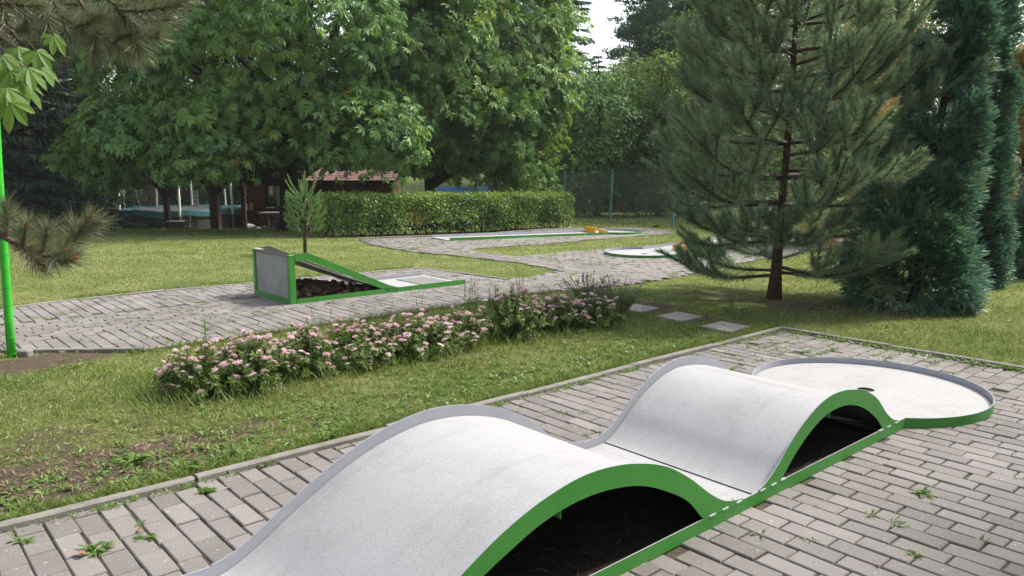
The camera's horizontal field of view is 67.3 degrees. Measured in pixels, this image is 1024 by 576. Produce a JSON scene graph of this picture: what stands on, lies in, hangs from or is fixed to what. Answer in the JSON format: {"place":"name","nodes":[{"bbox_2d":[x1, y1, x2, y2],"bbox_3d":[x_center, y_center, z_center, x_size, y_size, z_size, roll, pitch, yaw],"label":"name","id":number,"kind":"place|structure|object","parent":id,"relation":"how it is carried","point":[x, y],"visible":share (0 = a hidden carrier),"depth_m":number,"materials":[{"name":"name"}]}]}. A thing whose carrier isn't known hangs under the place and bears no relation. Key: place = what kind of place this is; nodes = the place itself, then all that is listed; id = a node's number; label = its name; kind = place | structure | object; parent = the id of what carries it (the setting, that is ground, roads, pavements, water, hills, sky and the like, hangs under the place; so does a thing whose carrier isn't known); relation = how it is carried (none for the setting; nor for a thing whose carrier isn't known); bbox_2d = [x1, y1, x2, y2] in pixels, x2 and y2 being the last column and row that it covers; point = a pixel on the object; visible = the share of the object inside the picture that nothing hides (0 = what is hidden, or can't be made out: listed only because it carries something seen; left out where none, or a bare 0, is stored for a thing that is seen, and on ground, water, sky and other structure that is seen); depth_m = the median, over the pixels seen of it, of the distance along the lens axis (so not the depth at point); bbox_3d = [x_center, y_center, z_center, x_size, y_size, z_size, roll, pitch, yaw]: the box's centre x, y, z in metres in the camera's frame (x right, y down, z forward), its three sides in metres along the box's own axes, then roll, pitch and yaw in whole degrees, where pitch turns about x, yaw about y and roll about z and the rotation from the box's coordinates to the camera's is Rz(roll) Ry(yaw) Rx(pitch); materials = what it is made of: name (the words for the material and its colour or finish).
{"place":"outdoors","nodes":[
{"label":"outdoors","id":0,"kind":"place"},
{"bbox_2d":[0,268,561,353],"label":"paving","id":1,"kind":"structure","parent":0,"point":[88,333],"depth_m":7.74,"materials":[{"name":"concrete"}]},
{"bbox_2d":[252,246,464,304],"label":"minigolf lane","id":2,"kind":"structure","parent":1,"relation":"on","point":[274,273],"depth_m":8.60,"materials":[{"name":"green paint"}]},
{"bbox_2d":[437,186,487,197],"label":"painted wall","id":3,"kind":"structure","parent":0,"point":[448,188],"depth_m":45.64,"materials":[{"name":"blue paint"}]},
{"bbox_2d":[0,331,1023,575],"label":"paving","id":4,"kind":"structure","parent":0,"point":[924,531],"depth_m":3.23,"materials":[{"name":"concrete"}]},
{"bbox_2d":[4,535,42,544],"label":"weed plant","id":5,"kind":"object","parent":4,"relation":"on","point":[26,540],"visible":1,"depth_m":2.96,"materials":[{"name":"green plant"}]},
{"bbox_2d":[78,540,117,556],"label":"weed plant","id":6,"kind":"object","parent":4,"relation":"on","point":[101,549],"visible":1,"depth_m":2.89,"materials":[{"name":"green plant"}]},
{"bbox_2d":[131,532,158,542],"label":"weed plant","id":7,"kind":"object","parent":4,"relation":"on","point":[151,536],"visible":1,"depth_m":2.98,"materials":[{"name":"green plant"}]},
{"bbox_2d":[193,486,216,494],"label":"weed plant","id":8,"kind":"object","parent":4,"relation":"on","point":[204,489],"visible":1,"depth_m":3.42,"materials":[{"name":"green plant"}]},
{"bbox_2d":[182,356,994,575],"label":"minigolf lane","id":9,"kind":"structure","parent":4,"relation":"on","point":[466,490],"depth_m":3.01,"materials":[{"name":"green paint"}]},
{"bbox_2d":[484,418,876,575],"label":"soil","id":10,"kind":"structure","parent":4,"relation":"on","point":[590,535],"depth_m":3.08,"materials":[{"name":"brown soil"}]},
{"bbox_2d":[879,516,911,527],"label":"weed plant","id":11,"kind":"object","parent":4,"relation":"on","point":[899,523],"visible":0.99,"depth_m":3.10,"materials":[{"name":"green plant"}]},
{"bbox_2d":[904,549,924,559],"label":"weed plant","id":12,"kind":"object","parent":4,"relation":"on","point":[915,553],"visible":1,"depth_m":2.85,"materials":[{"name":"green plant"}]},
{"bbox_2d":[911,486,933,498],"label":"weed plant","id":13,"kind":"object","parent":4,"relation":"on","point":[921,492],"visible":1,"depth_m":3.40,"materials":[{"name":"green plant"}]},
{"bbox_2d":[0,172,1023,532],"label":"lawn","id":14,"kind":"structure","parent":0,"point":[32,364],"depth_m":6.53,"materials":[{"name":"green plant"}]},
{"bbox_2d":[0,125,33,357],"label":"pole","id":15,"kind":"object","parent":14,"relation":"on","point":[7,304],"visible":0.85,"depth_m":5.86,"materials":[{"name":"green metal"}]},
{"bbox_2d":[0,0,66,132],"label":"chestnut","id":16,"kind":"object","parent":14,"relation":"on","point":[14,79],"visible":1,"depth_m":3.49,"materials":[{"name":"green plant"}]},
{"bbox_2d":[3,30,93,224],"bbox_3d":[-20.068,-9.120,29.759,6.859,15.016,7.012,6,10,32],"label":"spruce","id":17,"kind":"object","parent":14,"relation":"on","point":[29,150],"depth_m":30.62,"materials":[{"name":"green plant"}]},
{"bbox_2d":[0,0,113,232],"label":"spruce","id":18,"kind":"object","parent":14,"relation":"on","point":[12,179],"visible":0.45,"depth_m":21.37,"materials":[{"name":"green plant"}]},
{"bbox_2d":[0,0,151,229],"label":"spruce","id":19,"kind":"object","parent":14,"relation":"on","point":[122,223],"visible":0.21,"depth_m":23.87,"materials":[{"name":"green plant"}]},
{"bbox_2d":[28,5,145,228],"bbox_3d":[-15.375,-7.332,27.317,4.115,11.603,4.208,8,12,40],"label":"spruce","id":20,"kind":"object","parent":14,"relation":"on","point":[119,217],"visible":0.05,"depth_m":27.45,"materials":[{"name":"green plant"}]},
{"bbox_2d":[54,12,141,180],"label":"leafy tree","id":21,"kind":"object","parent":14,"relation":"on","point":[97,94],"depth_m":44.40,"materials":[{"name":"green plant"}]},
{"bbox_2d":[0,0,204,283],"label":"pine","id":22,"kind":"object","parent":14,"relation":"on","point":[134,35],"visible":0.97,"depth_m":3.96,"materials":[{"name":"green plant"}]},
{"bbox_2d":[106,451,155,467],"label":"weed plant","id":23,"kind":"object","parent":14,"relation":"on","point":[136,459],"visible":1,"depth_m":3.77,"materials":[{"name":"green plant"}]},
{"bbox_2d":[47,2,238,206],"bbox_3d":[-15.162,-8.421,32.273,9.184,11.792,8.265,0,9,0],"label":"lime tree","id":24,"kind":"object","parent":14,"relation":"on","point":[151,199],"depth_m":32.65,"materials":[{"name":"green plant"}]},
{"bbox_2d":[100,170,240,219],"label":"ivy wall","id":25,"kind":"structure","parent":14,"relation":"on","point":[203,198],"depth_m":33.24,"materials":[{"name":"green plant"}]},
{"bbox_2d":[167,220,184,228],"bbox_3d":[-11.442,-2.132,26.181,0.454,0.311,0.400,0,9,0],"label":"slatted crate","id":26,"kind":"object","parent":14,"relation":"on","point":[176,224],"visible":0.78,"depth_m":26.00,"materials":[{"name":"brown wood"}]},
{"bbox_2d":[118,182,241,228],"bbox_3d":[-12.558,-3.387,29.428,4.538,2.241,4.470,0,9,0],"label":"trampoline","id":27,"kind":"object","parent":14,"relation":"on","point":[231,217],"visible":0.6,"depth_m":27.86,"materials":[{"name":"fabric"}]},
{"bbox_2d":[181,211,190,227],"bbox_3d":[-11.466,-2.376,27.004,0.354,0.660,0.128,0,9,0],"label":"trampoline ladder","id":28,"kind":"object","parent":14,"relation":"on","point":[187,220],"visible":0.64,"depth_m":27.00,"materials":[{"name":"metal"}]},
{"bbox_2d":[169,455,209,474],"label":"weed plant","id":29,"kind":"object","parent":14,"relation":"on","point":[192,464],"visible":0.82,"depth_m":3.67,"materials":[{"name":"green plant"}]},
{"bbox_2d":[139,339,248,404],"bbox_3d":[-2.009,0.515,4.942,0.643,0.365,0.695,7,11,39],"label":"spirea shrub","id":30,"kind":"object","parent":14,"relation":"on","point":[190,371],"visible":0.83,"depth_m":4.85,"materials":[{"name":"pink plant"}]},
{"bbox_2d":[148,170,247,229],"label":"trunks","id":31,"kind":"object","parent":14,"relation":"on","point":[213,191],"visible":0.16,"depth_m":26.17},
{"bbox_2d":[192,190,197,197],"bbox_3d":[-10.865,-3.417,26.336,0.198,0.637,0.008,0,9,0],"label":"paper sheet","id":32,"kind":"object","parent":31,"relation":"hanging from","point":[194,193],"visible":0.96,"depth_m":26.36,"materials":[{"name":"white paper"}]},
{"bbox_2d":[193,198,198,205],"bbox_3d":[-10.860,-2.971,26.405,0.198,0.318,0.008,-3,9,1],"label":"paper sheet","id":33,"kind":"object","parent":31,"relation":"hanging from","point":[195,201],"visible":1,"depth_m":26.41,"materials":[{"name":"white paper"}]},
{"bbox_2d":[199,307,210,364],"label":"tall weed","id":34,"kind":"object","parent":14,"relation":"on","point":[205,329],"visible":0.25,"depth_m":5.13,"materials":[{"name":"green plant"}]},
{"bbox_2d":[212,444,243,457],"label":"weed plant","id":35,"kind":"object","parent":14,"relation":"on","point":[233,451],"visible":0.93,"depth_m":3.86,"materials":[{"name":"green plant"}]},
{"bbox_2d":[4,301,482,353],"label":"kerb","id":36,"kind":"structure","parent":14,"relation":"on","point":[84,350],"depth_m":6.09,"materials":[{"name":"concrete"}]},
{"bbox_2d":[241,223,256,228],"bbox_3d":[-9.432,-2.171,27.605,0.522,0.300,0.388,0,9,0],"label":"stone","id":37,"kind":"object","parent":14,"relation":"on","point":[250,226],"visible":0.41,"depth_m":27.50,"materials":[{"name":"white stone"}]},
{"bbox_2d":[206,328,309,392],"bbox_3d":[-1.733,0.469,5.169,0.786,0.380,0.735,8,12,42],"label":"spirea shrub","id":38,"kind":"object","parent":14,"relation":"on","point":[254,367],"visible":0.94,"depth_m":5.03,"materials":[{"name":"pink plant"}]},
{"bbox_2d":[185,0,341,82],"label":"leafy tree","id":39,"kind":"object","parent":14,"relation":"on","point":[320,26],"depth_m":42.30,"materials":[{"name":"green plant"}]},
{"bbox_2d":[257,212,278,228],"bbox_3d":[-8.232,-2.350,27.258,1.305,0.668,0.895,0,9,0],"label":"outdoor table","id":40,"kind":"object","parent":14,"relation":"on","point":[267,215],"visible":0.38,"depth_m":26.85,"materials":[{"name":"brown wood"}]},
{"bbox_2d":[38,0,507,230],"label":"chestnut tree","id":41,"kind":"object","parent":14,"relation":"on","point":[229,123],"visible":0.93,"depth_m":18.56,"materials":[{"name":"green plant"}]},
{"bbox_2d":[0,267,575,311],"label":"kerb","id":42,"kind":"structure","parent":14,"relation":"on","point":[133,293],"depth_m":9.37,"materials":[{"name":"concrete"}]},
{"bbox_2d":[283,170,326,252],"bbox_3d":[-3.696,-1.327,13.733,0.803,1.552,0.821,0,9,0],"label":"young pine","id":43,"kind":"object","parent":14,"relation":"on","point":[305,214],"visible":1,"depth_m":13.65,"materials":[{"name":"green plant"}]},
{"bbox_2d":[269,315,354,377],"bbox_3d":[-1.460,0.401,5.444,0.691,0.442,0.651,1,9,9],"label":"spirea shrub","id":44,"kind":"object","parent":14,"relation":"on","point":[306,343],"visible":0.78,"depth_m":5.38,"materials":[{"name":"green plant"}]},
{"bbox_2d":[310,299,332,341],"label":"tall weed","id":45,"kind":"object","parent":14,"relation":"on","point":[321,323],"visible":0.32,"depth_m":5.82,"materials":[{"name":"green plant"}]},
{"bbox_2d":[240,161,403,228],"bbox_3d":[-7.156,-3.666,29.739,5.844,2.768,2.800,0,9,0],"label":"kiosk hut","id":46,"kind":"object","parent":14,"relation":"on","point":[263,198],"visible":0.16,"depth_m":28.79,"materials":[{"name":"brown wood"}]},
{"bbox_2d":[265,183,313,209],"bbox_3d":[-8.349,-3.476,28.847,1.779,1.080,0.080,0,9,0],"label":"window","id":47,"kind":"structure","parent":46,"relation":"in","point":[269,198],"depth_m":28.83,"materials":[{"name":"black glass"}]},
{"bbox_2d":[314,183,335,227],"bbox_3d":[-7.022,-3.118,28.928,0.805,1.902,0.050,0,9,0],"label":"door","id":48,"kind":"structure","parent":46,"relation":"in","point":[325,187],"depth_m":28.81,"materials":[{"name":"metal"}]},
{"bbox_2d":[359,188,378,193],"bbox_3d":[-5.375,-3.569,28.833,0.735,0.333,0.080,0,9,0],"label":"window","id":49,"kind":"structure","parent":46,"relation":"in","point":[360,189],"depth_m":28.78,"materials":[{"name":"black glass"}]},
{"bbox_2d":[276,0,371,81],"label":"leafy tree","id":50,"kind":"object","parent":14,"relation":"on","point":[330,25],"visible":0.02,"depth_m":54.46,"materials":[{"name":"green plant"}]},
{"bbox_2d":[316,427,345,441],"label":"weed plant","id":51,"kind":"object","parent":14,"relation":"on","point":[331,434],"visible":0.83,"depth_m":4.09,"materials":[{"name":"green plant"}]},
{"bbox_2d":[314,317,407,373],"bbox_3d":[-1.122,0.392,5.708,0.653,0.385,0.765,3,9,16],"label":"spirea shrub","id":52,"kind":"object","parent":14,"relation":"on","point":[370,346],"visible":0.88,"depth_m":5.61,"materials":[{"name":"green plant"}]},
{"bbox_2d":[323,224,491,231],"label":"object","id":53,"kind":"structure","parent":14,"relation":"on","point":[440,227],"depth_m":23.23,"materials":[{"name":"plant"}]},
{"bbox_2d":[366,308,463,363],"bbox_3d":[-0.756,0.365,5.992,0.770,0.378,0.778,-2,9,-13],"label":"spirea shrub","id":54,"kind":"object","parent":14,"relation":"on","point":[416,338],"visible":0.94,"depth_m":5.88,"materials":[{"name":"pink plant"}]},
{"bbox_2d":[310,190,575,237],"bbox_3d":[-1.364,-2.012,20.263,7.857,1.261,1.531,-7,11,-38],"label":"clipped hedge","id":55,"kind":"object","parent":14,"relation":"on","point":[402,210],"visible":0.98,"depth_m":19.55,"materials":[{"name":"green plant"}]},
{"bbox_2d":[427,301,492,348],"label":"spirea shrub","id":56,"kind":"object","parent":14,"relation":"on","point":[464,326],"visible":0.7,"depth_m":6.22,"materials":[{"name":"green plant"}]},
{"bbox_2d":[359,227,573,239],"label":"kerb","id":57,"kind":"structure","parent":14,"relation":"on","point":[468,233],"depth_m":17.98,"materials":[{"name":"concrete"}]},
{"bbox_2d":[464,284,473,311],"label":"tall weed","id":58,"kind":"object","parent":14,"relation":"on","point":[468,300],"visible":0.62,"depth_m":7.34,"materials":[{"name":"green plant"}]},
{"bbox_2d":[364,0,594,223],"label":"chestnut tree","id":59,"kind":"object","parent":14,"relation":"on","point":[514,145],"visible":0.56,"depth_m":23.29,"materials":[{"name":"green plant"}]},
{"bbox_2d":[462,276,498,314],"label":"tall weed","id":60,"kind":"object","parent":14,"relation":"on","point":[489,290],"visible":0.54,"depth_m":7.23,"materials":[{"name":"green plant"}]},
{"bbox_2d":[475,290,521,326],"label":"tall weed","id":61,"kind":"object","parent":14,"relation":"on","point":[495,299],"visible":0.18,"depth_m":6.76,"materials":[{"name":"green plant"}]},
{"bbox_2d":[0,226,1023,558],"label":"weeds","id":62,"kind":"object","parent":14,"relation":"on","point":[214,446],"visible":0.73,"depth_m":4.92,"materials":[{"name":"green plant"}]},
{"bbox_2d":[0,326,1023,533],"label":"kerb","id":63,"kind":"structure","parent":14,"relation":"on","point":[39,517],"depth_m":3.92,"materials":[{"name":"concrete"}]},
{"bbox_2d":[478,281,554,340],"bbox_3d":[-0.014,0.179,6.618,0.757,0.496,0.784,-3,9,-20],"label":"spirea shrub","id":64,"kind":"object","parent":14,"relation":"on","point":[521,314],"visible":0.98,"depth_m":6.51,"materials":[{"name":"green plant"}]},
{"bbox_2d":[460,19,575,192],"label":"leafy tree","id":65,"kind":"object","parent":14,"relation":"on","point":[489,186],"depth_m":51.28,"materials":[{"name":"green plant"}]},
{"bbox_2d":[510,258,529,302],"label":"tall weed","id":66,"kind":"object","parent":14,"relation":"on","point":[519,275],"visible":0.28,"depth_m":7.43,"materials":[{"name":"green plant"}]},
{"bbox_2d":[502,44,599,189],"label":"leafy tree","id":67,"kind":"object","parent":14,"relation":"on","point":[588,53],"depth_m":54.09,"materials":[{"name":"green plant"}]},
{"bbox_2d":[526,290,592,337],"bbox_3d":[0.386,0.207,6.930,0.782,0.393,0.781,-7,11,-37],"label":"spirea shrub","id":68,"kind":"object","parent":14,"relation":"on","point":[557,310],"visible":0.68,"depth_m":6.84,"materials":[{"name":"green plant"}]},
{"bbox_2d":[519,0,623,210],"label":"fir","id":69,"kind":"object","parent":14,"relation":"on","point":[577,39],"visible":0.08,"depth_m":40.46,"materials":[{"name":"green plant"}]},
{"bbox_2d":[557,270,615,302],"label":"lavender","id":70,"kind":"object","parent":14,"relation":"on","point":[583,290],"visible":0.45,"depth_m":8.01,"materials":[{"name":"green plant"}]},
{"bbox_2d":[569,52,619,206],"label":"fir","id":71,"kind":"object","parent":14,"relation":"on","point":[598,63],"visible":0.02,"depth_m":44.44,"materials":[{"name":"green plant"}]},
{"bbox_2d":[566,287,626,331],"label":"spirea shrub","id":72,"kind":"object","parent":14,"relation":"on","point":[603,309],"visible":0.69,"depth_m":7.07,"materials":[{"name":"green plant"}]},
{"bbox_2d":[538,58,663,217],"bbox_3d":[3.616,-6.177,32.306,5.594,6.658,5.743,-4,10,-25],"label":"leafy tree","id":73,"kind":"object","parent":14,"relation":"on","point":[585,146],"visible":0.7,"depth_m":31.17,"materials":[{"name":"green plant"}]},
{"bbox_2d":[587,278,649,313],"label":"lavender","id":74,"kind":"object","parent":14,"relation":"on","point":[625,301],"visible":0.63,"depth_m":7.61,"materials":[{"name":"green plant"}]},
{"bbox_2d":[583,43,668,211],"bbox_3d":[6.031,-7.848,39.439,5.913,8.986,5.993,4,10,22],"label":"hornbeam","id":75,"kind":"object","parent":14,"relation":"on","point":[630,72],"visible":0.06,"depth_m":38.67,"materials":[{"name":"green plant"}]},
{"bbox_2d":[574,54,688,160],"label":"leafy tree","id":76,"kind":"object","parent":14,"relation":"on","point":[630,86],"visible":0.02,"depth_m":43.82,"materials":[{"name":"green plant"}]},
{"bbox_2d":[627,304,659,313],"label":"stepping slab","id":77,"kind":"structure","parent":14,"relation":"on","point":[637,308],"depth_m":7.88,"materials":[{"name":"concrete"}]},
{"bbox_2d":[586,0,702,116],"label":"scots pine","id":78,"kind":"object","parent":14,"relation":"on","point":[627,31],"visible":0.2,"depth_m":44.47,"materials":[{"name":"green plant"}]},
{"bbox_2d":[602,43,705,216],"bbox_3d":[6.305,-6.374,32.288,4.730,7.814,4.794,-3,9,-20],"label":"hornbeam","id":79,"kind":"object","parent":14,"relation":"on","point":[680,93],"visible":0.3,"depth_m":31.71,"materials":[{"name":"green plant"}]},
{"bbox_2d":[476,168,844,232],"bbox_3d":[3.000,-2.989,27.067,0.800,2.490,21.820,-4,10,-26],"label":"chain link fence","id":80,"kind":"object","parent":14,"relation":"on","point":[628,198],"visible":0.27,"depth_m":25.80,"materials":[{"name":"metal"}]},
{"bbox_2d":[608,0,716,105],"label":"scots pine","id":81,"kind":"object","parent":14,"relation":"on","point":[660,14],"visible":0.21,"depth_m":42.61,"materials":[{"name":"green plant"}]},
{"bbox_2d":[607,0,719,202],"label":"leafy tree","id":82,"kind":"object","parent":14,"relation":"on","point":[628,13],"visible":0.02,"depth_m":44.63,"materials":[{"name":"green plant"}]},
{"bbox_2d":[657,312,702,322],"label":"stepping slab","id":83,"kind":"structure","parent":14,"relation":"on","point":[682,316],"depth_m":7.45,"materials":[{"name":"concrete"}]},
{"bbox_2d":[684,22,763,205],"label":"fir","id":84,"kind":"object","parent":14,"relation":"on","point":[708,160],"visible":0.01,"depth_m":44.34,"materials":[{"name":"green plant"}]},
{"bbox_2d":[701,321,749,332],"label":"stepping slab","id":85,"kind":"structure","parent":14,"relation":"on","point":[719,326],"depth_m":6.98,"materials":[{"name":"concrete"}]},
{"bbox_2d":[635,0,850,207],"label":"leafy tree","id":86,"kind":"object","parent":14,"relation":"on","point":[673,19],"visible":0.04,"depth_m":38.81,"materials":[{"name":"green plant"}]},
{"bbox_2d":[686,3,819,221],"bbox_3d":[8.611,-6.469,27.391,5.162,8.397,5.165,7,11,38],"label":"copper tree","id":87,"kind":"object","parent":14,"relation":"on","point":[742,155],"visible":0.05,"depth_m":27.11,"materials":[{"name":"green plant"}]},
{"bbox_2d":[639,0,968,299],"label":"pine tree","id":88,"kind":"object","parent":14,"relation":"on","point":[730,106],"visible":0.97,"depth_m":7.64,"materials":[{"name":"green plant"}]},
{"bbox_2d":[695,0,926,213],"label":"leafy tree","id":89,"kind":"object","parent":14,"relation":"on","point":[799,165],"visible":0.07,"depth_m":28.34,"materials":[{"name":"green plant"}]},
{"bbox_2d":[791,0,918,248],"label":"golden conifer","id":90,"kind":"object","parent":14,"relation":"on","point":[885,107],"visible":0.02,"depth_m":15.04,"materials":[{"name":"green plant"}]},
{"bbox_2d":[765,0,1023,162],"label":"copper tree","id":91,"kind":"object","parent":14,"relation":"on","point":[916,30],"visible":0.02,"depth_m":23.75,"materials":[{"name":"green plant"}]},
{"bbox_2d":[781,0,1023,189],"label":"leafy tree","id":92,"kind":"object","parent":14,"relation":"on","point":[925,27],"depth_m":34.03,"materials":[{"name":"green plant"}]},
{"bbox_2d":[831,0,1008,315],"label":"cypress","id":93,"kind":"object","parent":14,"relation":"on","point":[960,135],"visible":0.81,"depth_m":7.65,"materials":[{"name":"green plant"}]},
{"bbox_2d":[908,2,1023,158],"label":"leafy tree","id":94,"kind":"object","parent":14,"relation":"on","point":[999,22],"visible":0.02,"depth_m":21.36,"materials":[{"name":"green plant"}]},
{"bbox_2d":[962,0,1023,289],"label":"cypress","id":95,"kind":"object","parent":14,"relation":"on","point":[998,224],"visible":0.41,"depth_m":9.12,"materials":[{"name":"green plant"}]},
{"bbox_2d":[1001,37,1023,207],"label":"golden conifer","id":96,"kind":"object","parent":14,"relation":"on","point":[1019,55],"visible":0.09,"depth_m":12.06,"materials":[{"name":"green plant"}]},
{"bbox_2d":[1010,177,1023,277],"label":"cypress","id":97,"kind":"object","parent":14,"relation":"on","point":[1019,217],"visible":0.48,"depth_m":10.53,"materials":[{"name":"green plant"}]},
{"bbox_2d":[57,0,1023,183],"label":"sky","id":98,"kind":"structure","parent":0,"point":[600,9],"materials":[{"name":"white"}]},
{"bbox_2d":[359,227,842,290],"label":"paving","id":99,"kind":"structure","parent":0,"point":[650,269],"depth_m":12.88,"materials":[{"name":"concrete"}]},
{"bbox_2d":[431,226,642,240],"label":"minigolf lane","id":100,"kind":"structure","parent":99,"relation":"on","point":[588,230],"depth_m":18.35,"materials":[{"name":"grey paint"}]},
{"bbox_2d":[604,237,750,258],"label":"minigolf lane","id":101,"kind":"structure","parent":99,"relation":"on","point":[638,252],"depth_m":13.95,"materials":[{"name":"white paint"}]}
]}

